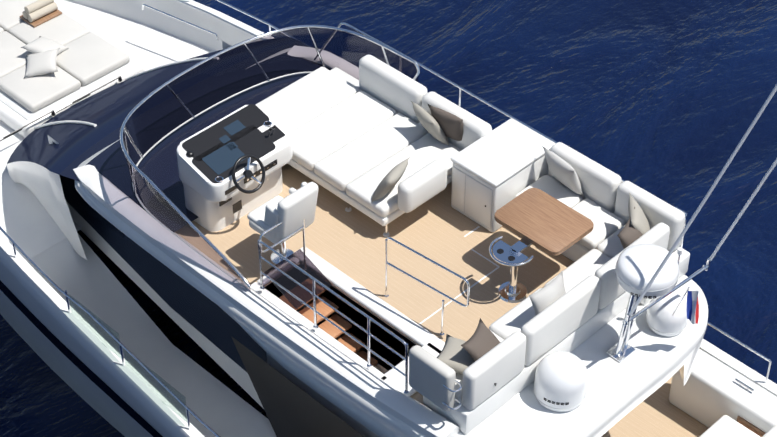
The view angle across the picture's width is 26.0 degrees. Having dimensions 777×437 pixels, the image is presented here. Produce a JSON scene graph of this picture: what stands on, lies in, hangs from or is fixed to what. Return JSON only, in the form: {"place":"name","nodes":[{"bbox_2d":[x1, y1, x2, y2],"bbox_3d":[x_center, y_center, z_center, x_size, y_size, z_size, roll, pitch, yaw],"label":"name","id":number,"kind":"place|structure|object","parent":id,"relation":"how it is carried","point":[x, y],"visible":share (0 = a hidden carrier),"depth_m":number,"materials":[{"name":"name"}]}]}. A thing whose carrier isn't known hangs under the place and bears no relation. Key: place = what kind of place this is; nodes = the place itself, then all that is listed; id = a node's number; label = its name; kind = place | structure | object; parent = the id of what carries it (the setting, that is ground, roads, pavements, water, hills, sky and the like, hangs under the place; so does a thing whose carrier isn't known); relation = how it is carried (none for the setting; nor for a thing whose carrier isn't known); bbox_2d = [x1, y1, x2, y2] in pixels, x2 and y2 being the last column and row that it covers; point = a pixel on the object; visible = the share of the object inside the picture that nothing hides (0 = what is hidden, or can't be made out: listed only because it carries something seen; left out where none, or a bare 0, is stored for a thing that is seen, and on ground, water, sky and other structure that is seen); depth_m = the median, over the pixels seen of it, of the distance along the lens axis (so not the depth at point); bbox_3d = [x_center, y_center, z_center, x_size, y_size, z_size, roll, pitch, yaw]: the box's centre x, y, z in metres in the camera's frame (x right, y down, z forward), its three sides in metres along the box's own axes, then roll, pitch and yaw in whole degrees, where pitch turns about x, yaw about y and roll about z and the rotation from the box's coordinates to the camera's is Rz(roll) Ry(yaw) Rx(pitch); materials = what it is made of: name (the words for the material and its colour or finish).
{"place":"outdoors","nodes":[
{"label":"outdoors","id":0,"kind":"place"},
{"bbox_2d":[0,0,776,436],"bbox_3d":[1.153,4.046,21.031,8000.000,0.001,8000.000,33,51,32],"label":"sea","id":1,"kind":"structure","parent":0,"point":[664,100],"depth_m":27.90,"materials":[{"name":"liquid"}]},
{"bbox_2d":[0,0,776,436],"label":"hull","id":2,"kind":"object","parent":1,"relation":"on","point":[94,286],"visible":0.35,"depth_m":20.94,"materials":[{"name":"white plastic"}]},
{"bbox_2d":[6,161,86,259],"bbox_3d":[-3.273,-1.293,22.211,2.028,1.613,3.933,33,51,32],"label":"fairing","id":3,"kind":"object","parent":2,"relation":"on","point":[42,184],"visible":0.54,"depth_m":21.06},
{"bbox_2d":[7,49,308,221],"bbox_3d":[-2.733,-1.130,21.642,4.350,1.425,3.933,33,51,32],"label":"windshield","id":4,"kind":"object","parent":3,"relation":"on","point":[82,131],"visible":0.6,"depth_m":20.89,"materials":[{"name":"black glass"}]},
{"bbox_2d":[0,281,162,436],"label":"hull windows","id":5,"kind":"structure","parent":2,"relation":"in","point":[82,366],"depth_m":21.09,"materials":[{"name":"black glass"}]},
{"bbox_2d":[0,0,211,260],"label":"foredeck","id":6,"kind":"object","parent":2,"relation":"on","point":[30,227],"visible":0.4,"depth_m":23.11,"materials":[{"name":"grey plastic"}]},
{"bbox_2d":[0,76,121,140],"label":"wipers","id":7,"kind":"object","parent":6,"relation":"on","point":[119,78],"visible":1,"depth_m":23.03,"materials":[{"name":"silver plastic"}]},
{"bbox_2d":[0,0,138,119],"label":"sun pad","id":8,"kind":"object","parent":6,"relation":"on","point":[89,57],"visible":0.75,"depth_m":23.71,"materials":[{"name":"white fabric"}]},
{"bbox_2d":[20,0,61,27],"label":"rolled towels","id":9,"kind":"object","parent":8,"relation":"on","point":[37,13],"visible":1,"depth_m":24.37,"materials":[{"name":"beige fabric"}]},
{"bbox_2d":[21,36,68,78],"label":"throw pillows","id":10,"kind":"object","parent":8,"relation":"on","point":[41,59],"visible":1,"depth_m":23.52,"materials":[{"name":"white fabric"}]},
{"bbox_2d":[142,4,218,40],"bbox_3d":[-2.974,-2.802,23.978,1.377,0.145,0.032,23,46,24],"label":"handrail","id":11,"kind":"object","parent":6,"relation":"on","point":[184,21],"visible":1,"depth_m":23.93,"materials":[{"name":"silver metal"}]},
{"bbox_2d":[69,296,363,436],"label":"window glass","id":12,"kind":"object","parent":2,"relation":"attached to","point":[291,409],"visible":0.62,"depth_m":19.14,"materials":[{"name":"black glass"}]},
{"bbox_2d":[0,0,770,436],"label":"side rails","id":13,"kind":"object","parent":2,"relation":"on","point":[188,410],"visible":0.31,"depth_m":19.71,"materials":[{"name":"silver metal"}]},
{"bbox_2d":[601,377,707,436],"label":"cockpit sole","id":14,"kind":"object","parent":2,"relation":"on","point":[656,413],"depth_m":20.06,"materials":[{"name":"brown wood"}]},
{"bbox_2d":[48,41,331,408],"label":"window","id":15,"kind":"structure","parent":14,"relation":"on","point":[209,327],"depth_m":20.51,"materials":[{"name":"black glass"}]},
{"bbox_2d":[75,139,707,436],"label":"flybridge superstructure","id":16,"kind":"object","parent":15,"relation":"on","point":[617,391],"visible":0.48,"depth_m":17.77,"materials":[{"name":"white plastic"}]},
{"bbox_2d":[73,165,459,436],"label":"coaming","id":17,"kind":"object","parent":16,"relation":"on","point":[354,375],"visible":0.33,"depth_m":18.04,"materials":[{"name":"white plastic"}]},
{"bbox_2d":[120,25,419,291],"bbox_3d":[-1.596,-0.988,19.880,2.506,0.692,4.018,21,45,22],"label":"windscreen frame","id":18,"kind":"object","parent":17,"relation":"on","point":[181,214],"visible":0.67,"depth_m":20.30,"materials":[{"name":"silver metal"}]},
{"bbox_2d":[123,28,417,290],"bbox_3d":[-1.595,-0.983,19.881,2.473,0.660,3.982,20,45,22],"label":"windscreen","id":19,"kind":"object","parent":18,"relation":"attached to","point":[154,119],"visible":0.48,"depth_m":20.68,"materials":[{"name":"glass"}]},
{"bbox_2d":[192,164,573,408],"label":"flybridge deck floor","id":20,"kind":"structure","parent":16,"relation":"on","point":[437,228],"depth_m":18.96,"materials":[{"name":"brown wood"}]},
{"bbox_2d":[177,104,292,231],"bbox_3d":[-1.671,-0.509,19.255,0.909,1.006,1.240,33,51,32],"label":"helm console","id":21,"kind":"object","parent":20,"relation":"on","point":[230,167],"visible":1,"depth_m":19.07,"materials":[{"name":"white plastic"}]},
{"bbox_2d":[247,182,317,264],"bbox_3d":[-1.159,0.029,18.527,0.677,1.147,0.685,33,51,32],"label":"helm seat","id":22,"kind":"object","parent":20,"relation":"on","point":[293,210],"visible":0.92,"depth_m":18.19,"materials":[{"name":"white leather"}]},
{"bbox_2d":[256,55,491,236],"bbox_3d":[-0.278,-0.994,19.931,2.720,0.850,1.700,33,51,32],"label":"sunpad","id":23,"kind":"object","parent":20,"relation":"on","point":[355,141],"visible":0.69,"depth_m":19.79,"materials":[{"name":"white fabric"}]},
{"bbox_2d":[372,101,463,201],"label":"throw pillows","id":24,"kind":"object","parent":23,"relation":"on","point":[439,124],"visible":0.98,"depth_m":19.47,"materials":[{"name":"white fabric"}]},
{"bbox_2d":[418,226,499,341],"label":"sole lines","id":25,"kind":"object","parent":20,"relation":"on","point":[474,284],"visible":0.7,"depth_m":18.63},
{"bbox_2d":[258,22,686,409],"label":"rails","id":26,"kind":"object","parent":20,"relation":"on","point":[315,296],"visible":0.67,"depth_m":17.74,"materials":[{"name":"silver metal"}]},
{"bbox_2d":[450,118,554,232],"bbox_3d":[1.313,-0.494,19.432,0.700,0.750,1.050,33,51,32],"label":"wet bar","id":27,"kind":"object","parent":20,"relation":"on","point":[497,168],"visible":0.9,"depth_m":19.14,"materials":[{"name":"white plastic"}]},
{"bbox_2d":[489,188,593,302],"bbox_3d":[1.537,0.376,18.466,0.920,0.705,1.149,33,51,32],"label":"table","id":28,"kind":"object","parent":20,"relation":"on","point":[544,222],"visible":1,"depth_m":18.30,"materials":[{"name":"brown wood"}]},
{"bbox_2d":[409,142,689,433],"bbox_3d":[1.357,0.680,18.005,1.955,0.850,3.660,33,51,32],"label":"sectional sofa","id":29,"kind":"object","parent":20,"relation":"on","point":[592,300],"visible":0.73,"depth_m":17.59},
{"bbox_2d":[436,146,649,385],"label":"throw pillows","id":30,"kind":"object","parent":29,"relation":"on","point":[459,356],"visible":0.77,"depth_m":17.29,"materials":[{"name":"white fabric"}]},
{"bbox_2d":[534,292,687,411],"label":"satellite domes","id":31,"kind":"structure","parent":16,"relation":"on","point":[561,381],"depth_m":17.08,"materials":[{"name":"white plastic"}]},
{"bbox_2d":[606,84,776,362],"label":"radar mast","id":32,"kind":"object","parent":16,"relation":"on","point":[649,271],"visible":1,"depth_m":17.04,"materials":[{"name":"silver metal"}]},
{"bbox_2d":[686,289,698,323],"bbox_3d":[3.155,0.927,17.388,0.203,0.613,0.077,-17,44,-19],"label":"flag","id":33,"kind":"object","parent":32,"relation":"attached to","point":[692,309],"visible":1,"depth_m":17.39,"materials":[{"name":"multicoloured fabric"}]},
{"bbox_2d":[250,247,444,436],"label":"stairwell","id":34,"kind":"object","parent":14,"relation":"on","point":[320,269],"visible":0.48,"depth_m":18.45,"materials":[{"name":"white plastic"}]},
{"bbox_2d":[669,349,776,436],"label":"bulwark","id":35,"kind":"object","parent":14,"relation":"on","point":[716,397],"visible":0.85,"depth_m":19.55,"materials":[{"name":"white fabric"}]}
]}

